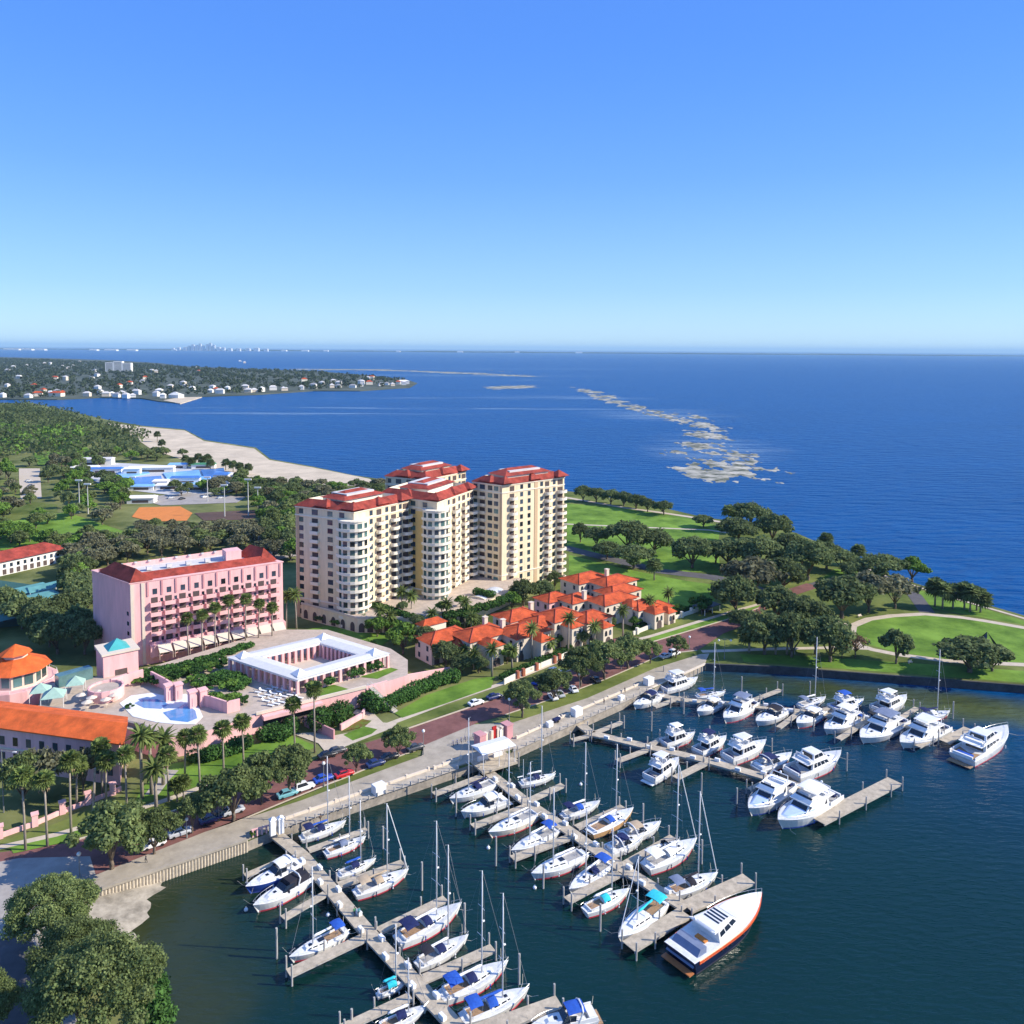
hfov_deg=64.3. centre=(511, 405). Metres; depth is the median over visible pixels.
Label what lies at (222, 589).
balcony door
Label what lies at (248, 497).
floodlight mast
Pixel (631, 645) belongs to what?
oak tree
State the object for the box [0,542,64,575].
white building
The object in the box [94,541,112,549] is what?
tree
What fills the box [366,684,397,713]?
stairs
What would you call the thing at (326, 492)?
tree
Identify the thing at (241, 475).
tree
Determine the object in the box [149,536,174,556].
tree
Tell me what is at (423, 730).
street lamp
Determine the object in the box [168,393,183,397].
house
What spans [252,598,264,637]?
palm tree
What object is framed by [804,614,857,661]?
park tree
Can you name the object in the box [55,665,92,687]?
covered walk
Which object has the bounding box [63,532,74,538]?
tree
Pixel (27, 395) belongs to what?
house
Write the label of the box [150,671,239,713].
pool wall
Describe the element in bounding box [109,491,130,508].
tree
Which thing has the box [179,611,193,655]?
palm tree
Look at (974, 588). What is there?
palm tree
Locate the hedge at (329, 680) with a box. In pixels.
[323,676,335,684]
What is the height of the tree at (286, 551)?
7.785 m
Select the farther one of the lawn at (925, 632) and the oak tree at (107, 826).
the lawn at (925, 632)
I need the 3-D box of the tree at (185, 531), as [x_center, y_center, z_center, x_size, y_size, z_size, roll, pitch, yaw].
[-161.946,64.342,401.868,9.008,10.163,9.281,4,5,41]
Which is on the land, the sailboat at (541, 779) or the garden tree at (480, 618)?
the garden tree at (480, 618)
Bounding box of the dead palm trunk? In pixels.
[92,768,95,808]
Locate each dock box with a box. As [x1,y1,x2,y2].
[317,863,322,870]
[317,877,323,884]
[335,885,341,892]
[337,900,342,907]
[357,925,363,932]
[378,933,385,941]
[381,951,388,960]
[404,960,411,968]
[410,980,416,988]
[432,989,440,999]
[438,1011,446,1021]
[562,819,568,825]
[593,841,598,846]
[626,863,632,870]
[639,878,645,885]
[664,887,671,894]
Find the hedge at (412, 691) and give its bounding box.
[371,667,461,711]
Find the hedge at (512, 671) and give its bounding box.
[498,643,572,679]
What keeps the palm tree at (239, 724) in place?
on the lawn at (212, 768)
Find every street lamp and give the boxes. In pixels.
[1,750,16,812]
[76,851,80,877]
[185,817,187,837]
[322,761,324,786]
[422,729,424,754]
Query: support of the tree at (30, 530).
on the park lawn at (61, 523)
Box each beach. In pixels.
[88,882,165,940]
[110,424,370,485]
[165,397,201,403]
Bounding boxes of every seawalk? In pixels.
[567,497,719,521]
[870,569,1023,618]
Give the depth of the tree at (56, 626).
255.70 m
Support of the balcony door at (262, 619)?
in the hotel
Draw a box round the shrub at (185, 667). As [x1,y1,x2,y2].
[177,665,191,671]
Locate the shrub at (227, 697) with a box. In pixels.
[219,694,235,700]
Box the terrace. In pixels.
[39,630,407,756]
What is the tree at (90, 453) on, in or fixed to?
on the land
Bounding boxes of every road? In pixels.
[0,609,760,874]
[0,936,36,1023]
[566,546,765,591]
[728,583,814,619]
[809,573,934,612]
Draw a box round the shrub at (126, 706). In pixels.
[124,703,134,708]
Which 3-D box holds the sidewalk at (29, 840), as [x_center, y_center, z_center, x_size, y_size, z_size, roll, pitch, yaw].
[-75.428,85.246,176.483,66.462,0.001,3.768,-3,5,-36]
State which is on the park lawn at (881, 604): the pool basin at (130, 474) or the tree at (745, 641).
the tree at (745, 641)
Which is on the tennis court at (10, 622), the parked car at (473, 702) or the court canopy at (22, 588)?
the court canopy at (22, 588)
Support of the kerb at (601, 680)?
on the land
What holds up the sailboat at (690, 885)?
on the water
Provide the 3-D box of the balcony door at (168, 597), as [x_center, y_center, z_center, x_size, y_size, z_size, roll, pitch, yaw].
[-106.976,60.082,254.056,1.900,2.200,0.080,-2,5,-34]
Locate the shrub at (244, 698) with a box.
[235,694,248,703]
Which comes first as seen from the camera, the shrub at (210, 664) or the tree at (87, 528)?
the shrub at (210, 664)
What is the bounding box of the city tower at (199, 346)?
[198,343,201,350]
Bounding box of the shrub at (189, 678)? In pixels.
[183,674,203,685]
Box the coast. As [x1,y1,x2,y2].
[0,348,1023,355]
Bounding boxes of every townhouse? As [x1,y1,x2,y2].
[414,625,463,665]
[452,615,503,668]
[490,601,536,625]
[499,618,553,661]
[519,614,551,627]
[531,606,583,647]
[532,591,566,611]
[556,590,592,611]
[559,570,603,594]
[576,608,614,645]
[587,590,639,625]
[589,568,639,596]
[592,582,643,599]
[626,598,665,629]
[653,600,676,624]
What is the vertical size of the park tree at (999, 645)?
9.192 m
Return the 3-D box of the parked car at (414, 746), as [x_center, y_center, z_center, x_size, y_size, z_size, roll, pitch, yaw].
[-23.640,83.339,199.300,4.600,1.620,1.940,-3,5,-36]
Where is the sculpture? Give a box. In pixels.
[981,632,995,643]
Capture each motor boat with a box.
[239,854,310,893]
[246,868,321,911]
[454,790,513,817]
[525,997,602,1023]
[603,829,651,857]
[617,818,667,841]
[630,689,669,709]
[655,835,679,847]
[697,695,725,716]
[745,749,791,773]
[748,703,797,726]
[790,705,831,728]
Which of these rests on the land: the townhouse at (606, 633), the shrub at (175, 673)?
the townhouse at (606, 633)
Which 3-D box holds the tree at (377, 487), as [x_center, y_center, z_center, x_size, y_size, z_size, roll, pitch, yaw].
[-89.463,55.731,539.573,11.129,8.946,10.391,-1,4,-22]
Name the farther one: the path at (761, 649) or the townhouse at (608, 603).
the townhouse at (608, 603)
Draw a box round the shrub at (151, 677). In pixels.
[142,675,154,684]
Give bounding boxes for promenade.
[90,653,708,888]
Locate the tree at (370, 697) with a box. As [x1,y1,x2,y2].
[357,689,383,713]
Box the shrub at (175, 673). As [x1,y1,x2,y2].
[166,668,185,680]
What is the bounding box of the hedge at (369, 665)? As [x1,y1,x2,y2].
[366,660,383,670]
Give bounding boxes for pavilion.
[0,644,57,704]
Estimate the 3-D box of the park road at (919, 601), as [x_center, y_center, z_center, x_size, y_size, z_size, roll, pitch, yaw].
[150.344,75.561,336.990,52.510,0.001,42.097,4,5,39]
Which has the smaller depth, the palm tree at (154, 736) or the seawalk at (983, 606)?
the palm tree at (154, 736)
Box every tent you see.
[29,683,51,703]
[40,687,66,706]
[65,676,85,695]
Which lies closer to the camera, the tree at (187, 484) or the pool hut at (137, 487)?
the tree at (187, 484)
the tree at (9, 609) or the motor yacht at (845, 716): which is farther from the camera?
the tree at (9, 609)
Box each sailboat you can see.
[282,865,355,962]
[298,756,347,843]
[317,776,370,859]
[330,800,378,880]
[348,803,413,900]
[369,958,434,1023]
[371,924,411,1000]
[383,821,471,949]
[412,845,476,973]
[428,870,517,1006]
[444,718,497,803]
[449,893,537,1023]
[479,743,548,837]
[504,762,566,855]
[514,711,557,788]
[524,787,593,879]
[555,742,605,821]
[561,808,620,894]
[577,744,641,839]
[577,828,636,918]
[606,856,680,944]
[629,763,703,875]
[655,791,724,899]
[691,643,727,699]
[792,639,831,709]
[915,649,957,720]
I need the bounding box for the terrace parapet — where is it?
[38,705,157,731]
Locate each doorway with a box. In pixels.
[115,668,126,675]
[132,500,147,502]
[142,470,163,471]
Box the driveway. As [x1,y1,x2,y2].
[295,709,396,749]
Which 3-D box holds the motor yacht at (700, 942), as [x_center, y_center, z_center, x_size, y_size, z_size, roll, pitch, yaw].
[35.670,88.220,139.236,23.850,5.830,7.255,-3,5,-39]
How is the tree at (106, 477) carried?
on the land
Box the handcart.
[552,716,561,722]
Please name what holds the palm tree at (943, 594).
on the lawn at (958, 607)
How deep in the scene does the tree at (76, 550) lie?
365.59 m
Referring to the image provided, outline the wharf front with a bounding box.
[649,663,705,688]
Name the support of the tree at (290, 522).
on the land
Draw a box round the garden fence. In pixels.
[0,780,121,838]
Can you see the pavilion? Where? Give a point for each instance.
(24, 670)
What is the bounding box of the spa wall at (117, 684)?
[87,669,143,703]
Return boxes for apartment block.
[105,361,132,371]
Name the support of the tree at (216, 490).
on the car park at (193, 498)
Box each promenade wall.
[284,766,429,820]
[433,755,461,768]
[515,712,569,738]
[583,681,642,708]
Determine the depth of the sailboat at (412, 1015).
120.73 m
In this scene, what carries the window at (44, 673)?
in the pavilion
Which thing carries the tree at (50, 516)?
on the park lawn at (61, 523)
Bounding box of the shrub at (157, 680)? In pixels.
[152,673,176,683]
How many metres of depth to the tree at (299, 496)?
502.31 m
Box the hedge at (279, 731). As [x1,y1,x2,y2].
[255,716,300,742]
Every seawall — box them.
[100,837,247,895]
[706,663,1023,692]
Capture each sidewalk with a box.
[0,785,206,848]
[145,770,178,794]
[388,604,758,722]
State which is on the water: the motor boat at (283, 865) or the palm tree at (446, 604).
the motor boat at (283, 865)
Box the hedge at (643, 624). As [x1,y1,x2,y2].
[632,605,694,629]
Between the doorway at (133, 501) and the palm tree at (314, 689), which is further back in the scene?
the doorway at (133, 501)
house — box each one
[24,393,32,397]
[33,391,42,395]
[49,391,64,396]
[83,391,91,395]
[102,391,110,395]
[112,392,120,396]
[122,392,129,398]
[132,389,141,394]
[152,391,159,395]
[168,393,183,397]
[215,388,224,393]
[244,388,251,392]
[269,385,276,389]
[281,386,287,390]
[366,380,372,384]
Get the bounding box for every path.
[564,523,728,532]
[701,646,868,652]
[851,613,1023,633]
[854,642,1023,665]
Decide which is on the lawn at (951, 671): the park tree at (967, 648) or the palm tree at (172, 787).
the park tree at (967, 648)
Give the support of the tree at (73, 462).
on the land
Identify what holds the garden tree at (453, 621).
on the land
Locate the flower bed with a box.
[342,719,370,731]
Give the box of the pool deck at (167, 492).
[91,463,233,494]
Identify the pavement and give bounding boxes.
[0,856,95,1023]
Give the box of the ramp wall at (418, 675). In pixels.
[366,667,453,700]
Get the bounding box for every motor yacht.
[640,750,683,785]
[657,722,694,748]
[658,669,702,694]
[661,888,761,977]
[691,728,726,756]
[712,691,761,722]
[714,732,772,764]
[737,769,797,818]
[760,779,847,833]
[777,746,841,782]
[811,702,870,735]
[827,690,871,712]
[848,707,910,746]
[866,688,911,714]
[887,712,953,750]
[938,722,1014,768]
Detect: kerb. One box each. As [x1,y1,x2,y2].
[235,750,415,821]
[408,608,757,728]
[505,650,696,714]
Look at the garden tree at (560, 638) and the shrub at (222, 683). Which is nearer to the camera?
the shrub at (222, 683)
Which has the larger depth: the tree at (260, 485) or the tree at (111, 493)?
the tree at (260, 485)
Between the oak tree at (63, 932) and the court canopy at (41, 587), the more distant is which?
the court canopy at (41, 587)
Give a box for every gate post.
[268,817,276,835]
[276,815,284,834]
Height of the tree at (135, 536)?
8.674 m
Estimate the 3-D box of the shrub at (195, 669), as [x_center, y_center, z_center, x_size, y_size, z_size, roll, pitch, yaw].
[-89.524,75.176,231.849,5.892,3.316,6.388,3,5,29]
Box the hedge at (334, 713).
[305,699,354,731]
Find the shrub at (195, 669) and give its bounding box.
[188,665,209,674]
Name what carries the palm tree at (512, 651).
on the land
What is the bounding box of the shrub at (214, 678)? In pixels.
[208,674,225,685]
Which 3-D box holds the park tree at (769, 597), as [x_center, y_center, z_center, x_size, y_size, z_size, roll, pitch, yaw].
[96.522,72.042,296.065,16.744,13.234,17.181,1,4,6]
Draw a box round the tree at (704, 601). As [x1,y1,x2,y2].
[688,594,712,614]
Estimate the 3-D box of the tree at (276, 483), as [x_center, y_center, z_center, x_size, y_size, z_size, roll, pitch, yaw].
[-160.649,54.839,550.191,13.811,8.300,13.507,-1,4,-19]
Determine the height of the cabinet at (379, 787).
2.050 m
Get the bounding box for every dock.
[242,817,563,1023]
[431,752,756,960]
[569,713,903,825]
[639,681,975,750]
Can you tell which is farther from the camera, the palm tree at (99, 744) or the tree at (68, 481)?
the tree at (68, 481)
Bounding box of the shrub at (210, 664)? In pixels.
[202,661,223,670]
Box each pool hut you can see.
[70,465,99,468]
[80,457,115,464]
[91,467,123,472]
[123,467,141,473]
[127,495,157,503]
[128,465,175,472]
[129,484,155,490]
[151,479,169,483]
[154,483,182,489]
[168,463,187,468]
[170,476,201,482]
[189,484,208,490]
[191,463,216,468]
[213,472,229,483]
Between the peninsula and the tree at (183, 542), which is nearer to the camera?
the tree at (183, 542)
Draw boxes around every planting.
[140,641,254,675]
[144,655,226,680]
[189,669,251,691]
[209,691,241,700]
[371,602,423,617]
[441,593,513,618]
[472,587,496,597]
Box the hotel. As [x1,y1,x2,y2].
[91,544,285,665]
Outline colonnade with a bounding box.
[228,633,390,694]
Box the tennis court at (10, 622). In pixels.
[0,580,61,627]
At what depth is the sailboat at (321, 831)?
166.88 m
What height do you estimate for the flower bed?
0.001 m
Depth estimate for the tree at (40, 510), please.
459.57 m
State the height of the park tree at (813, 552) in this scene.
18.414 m
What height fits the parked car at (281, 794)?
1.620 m
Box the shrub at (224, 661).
[215,658,227,664]
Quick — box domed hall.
[469,587,502,599]
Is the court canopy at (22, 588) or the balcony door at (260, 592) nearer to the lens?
the balcony door at (260, 592)
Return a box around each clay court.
[132,506,191,520]
[195,510,256,519]
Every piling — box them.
[275,927,277,958]
[350,1008,352,1019]
[382,826,383,848]
[421,861,422,890]
[455,793,456,816]
[463,902,465,933]
[495,836,496,865]
[518,953,520,984]
[542,864,544,888]
[599,903,601,931]
[642,803,643,823]
[701,839,702,863]
[736,787,737,803]
[846,752,847,770]
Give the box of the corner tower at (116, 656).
[94,638,139,677]
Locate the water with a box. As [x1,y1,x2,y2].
[0,346,1023,1023]
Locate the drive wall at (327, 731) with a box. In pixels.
[304,709,364,738]
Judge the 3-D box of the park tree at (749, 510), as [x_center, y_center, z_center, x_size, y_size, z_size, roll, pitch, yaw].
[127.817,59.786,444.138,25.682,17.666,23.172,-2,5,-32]
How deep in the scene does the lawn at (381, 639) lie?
278.72 m
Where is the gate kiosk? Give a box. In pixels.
[473,720,513,743]
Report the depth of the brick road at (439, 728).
198.77 m
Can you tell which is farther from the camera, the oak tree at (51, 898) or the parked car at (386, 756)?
the parked car at (386, 756)
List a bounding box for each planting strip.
[208,752,417,830]
[506,651,697,722]
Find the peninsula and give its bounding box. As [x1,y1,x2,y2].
[0,357,416,402]
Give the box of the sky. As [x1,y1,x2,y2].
[0,0,1023,352]
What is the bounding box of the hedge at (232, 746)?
[186,733,254,763]
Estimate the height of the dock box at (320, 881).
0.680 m
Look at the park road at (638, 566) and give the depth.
369.02 m
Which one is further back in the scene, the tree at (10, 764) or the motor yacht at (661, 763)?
the motor yacht at (661, 763)
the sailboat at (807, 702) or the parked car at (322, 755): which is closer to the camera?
the parked car at (322, 755)
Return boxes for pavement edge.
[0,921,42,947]
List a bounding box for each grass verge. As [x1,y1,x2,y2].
[0,748,312,849]
[312,603,760,759]
[651,605,759,640]
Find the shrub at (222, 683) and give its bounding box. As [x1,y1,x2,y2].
[216,678,240,688]
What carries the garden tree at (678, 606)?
on the land
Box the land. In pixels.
[0,403,1023,1023]
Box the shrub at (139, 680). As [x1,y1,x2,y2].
[130,677,148,684]
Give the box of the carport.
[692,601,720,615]
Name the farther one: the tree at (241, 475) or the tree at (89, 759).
the tree at (241, 475)
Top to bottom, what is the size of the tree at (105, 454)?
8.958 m
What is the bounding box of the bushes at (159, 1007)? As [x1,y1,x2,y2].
[133,942,178,1023]
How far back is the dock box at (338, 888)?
147.99 m
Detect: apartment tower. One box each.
[294,487,412,627]
[382,477,477,599]
[385,460,469,488]
[472,465,568,582]
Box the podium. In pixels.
[301,575,530,632]
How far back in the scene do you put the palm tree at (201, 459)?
661.75 m
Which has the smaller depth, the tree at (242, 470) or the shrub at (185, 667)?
the shrub at (185, 667)
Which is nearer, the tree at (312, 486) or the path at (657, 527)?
the path at (657, 527)
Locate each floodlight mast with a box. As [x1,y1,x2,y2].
[75,479,81,512]
[83,483,90,513]
[204,476,210,500]
[220,484,227,515]
[244,479,250,515]
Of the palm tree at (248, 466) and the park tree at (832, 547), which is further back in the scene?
the palm tree at (248, 466)
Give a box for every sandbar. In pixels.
[292,369,547,376]
[486,385,537,389]
[572,387,717,433]
[643,409,791,483]
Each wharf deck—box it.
[276,760,458,827]
[513,686,648,751]
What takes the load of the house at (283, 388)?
on the peninsula
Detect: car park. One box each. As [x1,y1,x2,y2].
[19,468,41,498]
[154,493,244,504]
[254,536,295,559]
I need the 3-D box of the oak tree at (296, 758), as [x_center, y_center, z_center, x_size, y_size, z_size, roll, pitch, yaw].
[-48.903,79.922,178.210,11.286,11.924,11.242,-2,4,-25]
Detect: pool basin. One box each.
[117,472,149,476]
[131,476,161,483]
[163,470,200,478]
[201,468,224,476]
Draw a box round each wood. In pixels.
[0,357,404,397]
[0,400,150,462]
[0,419,88,454]
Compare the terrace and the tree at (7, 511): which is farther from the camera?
the tree at (7, 511)
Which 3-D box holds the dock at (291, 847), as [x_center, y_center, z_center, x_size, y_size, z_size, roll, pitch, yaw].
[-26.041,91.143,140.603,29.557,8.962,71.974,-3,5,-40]
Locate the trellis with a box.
[251,824,268,837]
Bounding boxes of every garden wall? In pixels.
[504,652,566,684]
[633,607,698,634]
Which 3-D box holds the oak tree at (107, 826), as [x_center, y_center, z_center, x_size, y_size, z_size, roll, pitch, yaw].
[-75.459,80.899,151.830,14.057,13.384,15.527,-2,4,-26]
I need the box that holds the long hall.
[0,701,127,784]
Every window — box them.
[0,736,4,744]
[0,751,4,759]
[1,678,8,688]
[13,676,21,687]
[13,737,17,745]
[24,673,32,684]
[26,739,30,747]
[36,670,40,681]
[39,741,43,748]
[42,666,46,677]
[52,743,57,751]
[108,767,112,775]
[327,520,332,524]
[327,528,332,533]
[350,559,354,564]
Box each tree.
[0,457,13,477]
[0,463,18,477]
[0,486,9,496]
[0,496,25,513]
[0,501,11,512]
[0,508,11,516]
[0,517,10,521]
[0,522,9,538]
[0,524,25,542]
[0,585,26,621]
[0,592,32,628]
[0,748,44,805]
[0,871,101,944]
[0,967,26,1021]
[2,520,15,524]
[4,479,18,491]
[7,530,29,545]
[7,764,34,849]
[9,482,22,493]
[9,521,34,527]
[15,594,49,616]
[15,926,168,1023]
[16,602,61,641]
[19,489,34,494]
[20,456,38,465]
[23,485,37,490]
[23,492,36,503]
[23,526,38,541]
[24,912,119,986]
[25,512,46,527]
[26,611,77,654]
[28,746,65,801]
[29,507,47,513]
[29,531,42,542]
[30,599,67,613]
[30,769,55,846]
[31,610,53,646]
[38,469,56,481]
[39,528,59,540]
[42,464,60,470]
[43,531,65,544]
[44,512,56,523]
[45,459,57,465]
[48,453,59,459]
[50,586,88,609]
[51,481,69,491]
[53,490,67,496]
[55,467,71,478]
[56,542,84,554]
[56,553,72,564]
[56,561,84,578]
[56,570,83,589]
[56,748,81,832]
[58,456,71,466]
[58,562,88,576]
[59,478,74,488]
[60,491,75,503]
[62,502,84,515]
[62,503,77,518]
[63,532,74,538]
[63,603,92,618]
[63,798,147,869]
[64,553,87,564]
[64,577,91,590]
[64,746,96,794]
[65,469,83,478]
[65,546,93,554]
[66,533,82,542]
[67,459,79,465]
[67,754,89,803]
[68,617,102,654]
[70,453,79,458]
[70,574,91,585]
[70,612,87,647]
[72,477,86,489]
[73,462,90,469]
[74,467,87,474]
[75,489,96,500]
[75,524,98,534]
[76,587,92,607]
[77,478,93,488]
[77,493,93,506]
[78,456,86,462]
[78,531,105,541]
[79,568,91,575]
[80,500,97,509]
[80,536,109,547]
[80,548,108,570]
[81,556,98,569]
[83,450,96,456]
[83,470,95,477]
[89,508,113,524]
[90,454,105,463]
[90,736,112,793]
[92,458,105,465]
[93,749,115,801]
[94,469,115,477]
[94,482,110,492]
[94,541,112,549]
[96,545,120,565]
[97,452,110,456]
[97,505,113,519]
[98,529,112,538]
[99,502,119,513]
[100,474,111,481]
[100,481,113,491]
[106,486,119,493]
[107,448,117,456]
[107,531,123,539]
[108,481,125,488]
[109,476,121,482]
[109,490,116,496]
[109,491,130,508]
[109,535,131,554]
[113,446,121,454]
[113,538,143,557]
[113,743,136,803]
[116,486,130,503]
[116,540,140,562]
[117,479,133,487]
[121,450,139,460]
[122,428,129,434]
[122,528,138,537]
[123,721,154,799]
[131,530,156,548]
[133,519,148,525]
[134,524,151,531]
[135,447,144,457]
[135,805,181,854]
[136,532,158,553]
[136,722,163,794]
[136,753,170,807]
[139,448,155,458]
[148,518,161,525]
[148,526,170,534]
[149,453,162,460]
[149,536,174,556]
[153,431,160,441]
[153,725,178,784]
[155,446,168,457]
[156,745,178,801]
[157,439,165,445]
[157,532,174,545]
[163,518,178,524]
[166,523,180,529]
[166,777,185,801]
[167,479,181,488]
[167,533,186,551]
[170,525,191,535]
[173,527,190,536]
[173,537,198,553]
[174,485,189,495]
[174,774,191,798]
[175,728,193,773]
[176,794,205,833]
[177,448,188,455]
[178,520,189,525]
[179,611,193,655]
[181,454,188,462]
[182,481,193,492]
[186,724,207,792]
[187,457,196,463]
[187,522,198,528]
[188,527,211,545]
[191,524,212,531]
[194,453,201,462]
[195,479,206,490]
[195,534,214,548]
[196,608,209,651]
[196,762,265,821]
[197,520,209,524]
[198,456,206,462]
[198,482,210,491]
[199,536,220,551]
[204,453,212,459]
[205,458,215,468]
[208,478,225,487]
[208,487,221,495]
[208,601,221,647]
[210,521,229,537]
[211,518,226,523]
[212,529,232,543]
[212,719,234,767]
[217,476,231,486]
[219,486,232,492]
[221,458,229,469]
[221,594,235,643]
[224,521,243,533]
[226,534,250,547]
[227,481,244,495]
[228,460,237,471]
[231,713,251,762]
[232,467,248,475]
[234,473,248,478]
[234,522,254,544]
[235,462,243,469]
[235,478,250,484]
[239,593,252,640]
[240,485,259,494]
[242,519,261,538]
[242,749,288,803]
[243,463,252,470]
[245,526,265,545]
[246,477,256,483]
[246,488,265,495]
[249,493,265,506]
[250,498,265,505]
[252,538,280,550]
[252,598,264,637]
[253,483,265,487]
[254,478,266,483]
[255,505,276,516]
[257,516,272,526]
[258,500,278,508]
[260,540,282,556]
[261,526,280,539]
[262,487,274,494]
[262,507,281,521]
[264,481,282,486]
[264,521,279,528]
[265,601,278,635]
[266,491,284,501]
[269,743,312,788]
[272,477,287,483]
[272,486,287,492]
[276,504,289,510]
[276,526,285,531]
[277,497,287,504]
[277,511,295,524]
[277,518,295,528]
[277,527,295,540]
[278,547,295,560]
[279,498,297,507]
[280,508,295,515]
[281,490,296,496]
[283,537,295,550]
[283,588,292,629]
[283,695,301,742]
[284,482,302,490]
[287,586,302,629]
[288,478,302,483]
[288,492,307,500]
[297,487,313,492]
[301,480,319,486]
[305,680,323,752]
[307,492,320,497]
[308,483,321,492]
[313,484,331,491]
[315,478,327,484]
[320,489,335,495]
[325,481,336,488]
[329,620,339,624]
[332,481,346,487]
[333,485,349,489]
[341,743,373,771]
[347,478,364,486]
[357,481,373,486]
[357,689,383,713]
[363,616,389,636]
[365,639,376,643]
[369,478,384,483]
[369,484,384,490]
[373,603,388,632]
[381,724,416,753]
[384,607,397,628]
[385,619,401,627]
[385,621,415,654]
[395,585,407,600]
[396,601,407,609]
[403,587,418,608]
[409,614,424,624]
[412,625,435,643]
[424,605,438,617]
[430,639,459,667]
[435,601,445,611]
[440,596,454,621]
[446,618,460,626]
[450,653,471,674]
[454,595,463,604]
[457,595,472,628]
[459,643,469,655]
[463,609,478,626]
[463,614,482,625]
[465,644,481,669]
[472,655,489,672]
[483,640,499,676]
[500,644,510,663]
[503,642,518,667]
[503,679,542,717]
[505,591,521,608]
[508,578,536,606]
[524,620,539,659]
[531,668,572,701]
[532,579,554,594]
[545,634,556,649]
[546,570,563,586]
[555,635,563,641]
[557,645,603,686]
[561,610,576,648]
[571,522,587,541]
[574,484,589,501]
[576,629,590,641]
[583,526,608,542]
[587,488,603,502]
[587,618,602,638]
[588,639,626,679]
[591,540,618,558]
[600,488,621,503]
[603,519,651,544]
[607,543,656,568]
[607,631,649,668]
[612,617,616,624]
[614,490,632,505]
[616,603,628,635]
[626,494,644,508]
[628,616,642,623]
[638,527,675,549]
[639,497,656,511]
[644,593,655,605]
[644,639,662,663]
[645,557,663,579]
[651,500,673,514]
[661,586,675,602]
[666,635,689,657]
[670,535,713,567]
[673,604,684,610]
[688,594,712,614]
[692,514,713,526]
[707,573,758,609]
[711,538,743,563]
[714,517,759,538]
[718,555,790,601]
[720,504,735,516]
[727,609,755,624]
[729,502,772,521]
[733,534,785,560]
[738,608,787,654]
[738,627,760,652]
[751,513,794,538]
[754,584,798,614]
[767,556,807,586]
[767,640,787,654]
[769,610,813,656]
[771,532,810,549]
[777,594,834,619]
[782,538,835,580]
[786,636,799,654]
[799,617,826,654]
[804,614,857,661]
[813,574,877,618]
[817,532,834,542]
[822,541,843,568]
[833,549,858,570]
[839,561,871,575]
[849,543,867,556]
[849,632,870,656]
[850,552,910,576]
[856,570,895,612]
[877,628,915,663]
[879,573,922,608]
[901,556,932,581]
[923,576,945,606]
[932,580,955,608]
[932,634,1014,672]
[944,582,962,608]
[956,580,971,609]
[959,583,981,611]
[970,587,993,612]
[978,643,1015,671]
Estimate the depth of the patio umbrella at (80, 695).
212.71 m
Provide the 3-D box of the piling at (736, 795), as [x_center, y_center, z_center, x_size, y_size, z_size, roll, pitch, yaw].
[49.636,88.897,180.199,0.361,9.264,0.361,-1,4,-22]
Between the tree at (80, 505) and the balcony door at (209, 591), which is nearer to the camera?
the balcony door at (209, 591)
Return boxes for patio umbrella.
[76,693,86,701]
[81,700,92,707]
[86,695,96,703]
[100,697,111,704]
[109,693,119,701]
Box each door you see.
[151,597,157,602]
[151,607,157,612]
[152,616,157,622]
[152,626,158,631]
[152,636,158,641]
[165,595,171,600]
[166,604,171,610]
[166,614,171,619]
[166,623,172,629]
[166,633,172,639]
[179,593,185,598]
[180,602,185,607]
[180,631,186,636]
[193,591,198,596]
[193,600,199,605]
[194,628,199,634]
[207,588,212,594]
[207,598,212,603]
[207,617,212,622]
[207,626,213,631]
[220,586,225,591]
[220,614,225,619]
[220,623,226,629]
[233,584,238,589]
[233,603,238,608]
[233,612,238,617]
[233,621,238,626]
[246,610,251,615]
[246,619,251,624]
[258,581,263,585]
[258,590,263,594]
[259,617,264,622]
[492,725,496,738]
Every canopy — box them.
[0,611,14,621]
[14,582,43,592]
[25,581,65,593]
[27,590,58,597]
[469,736,517,774]
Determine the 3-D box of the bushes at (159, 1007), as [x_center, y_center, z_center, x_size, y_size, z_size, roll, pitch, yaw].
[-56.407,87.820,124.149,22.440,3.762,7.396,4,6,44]
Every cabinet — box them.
[371,780,385,795]
[546,720,552,727]
[570,705,582,717]
[617,694,624,700]
[643,675,653,685]
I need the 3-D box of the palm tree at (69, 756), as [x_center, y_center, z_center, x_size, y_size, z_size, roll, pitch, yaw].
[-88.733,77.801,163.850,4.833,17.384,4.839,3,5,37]
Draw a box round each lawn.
[0,479,57,520]
[0,513,122,549]
[10,830,80,852]
[34,447,93,464]
[86,423,115,436]
[136,735,313,801]
[306,626,388,645]
[318,685,346,695]
[344,726,376,739]
[361,668,397,678]
[395,676,494,717]
[542,493,1023,683]
[567,504,720,572]
[569,555,714,609]
[740,654,1023,682]
[812,569,855,589]
[856,615,1023,662]
[919,591,1023,624]
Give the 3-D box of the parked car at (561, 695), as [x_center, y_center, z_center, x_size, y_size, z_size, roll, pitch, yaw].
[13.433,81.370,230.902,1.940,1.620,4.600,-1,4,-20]
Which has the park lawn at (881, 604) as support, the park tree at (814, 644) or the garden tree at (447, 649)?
the park tree at (814, 644)
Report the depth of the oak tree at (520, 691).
215.09 m
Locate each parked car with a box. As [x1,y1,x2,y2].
[144,838,166,850]
[167,826,191,839]
[198,813,222,825]
[212,808,230,821]
[224,805,244,817]
[276,788,298,799]
[293,780,314,792]
[312,773,333,784]
[317,750,336,760]
[329,746,346,752]
[333,768,354,778]
[365,758,385,768]
[380,752,399,762]
[405,742,424,752]
[467,698,483,706]
[486,692,501,700]
[547,693,558,700]
[555,689,564,697]
[568,685,578,692]
[590,676,601,683]
[659,652,671,659]
[668,648,680,656]
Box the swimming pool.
[119,693,202,723]
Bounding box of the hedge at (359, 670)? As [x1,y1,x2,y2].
[346,667,366,676]

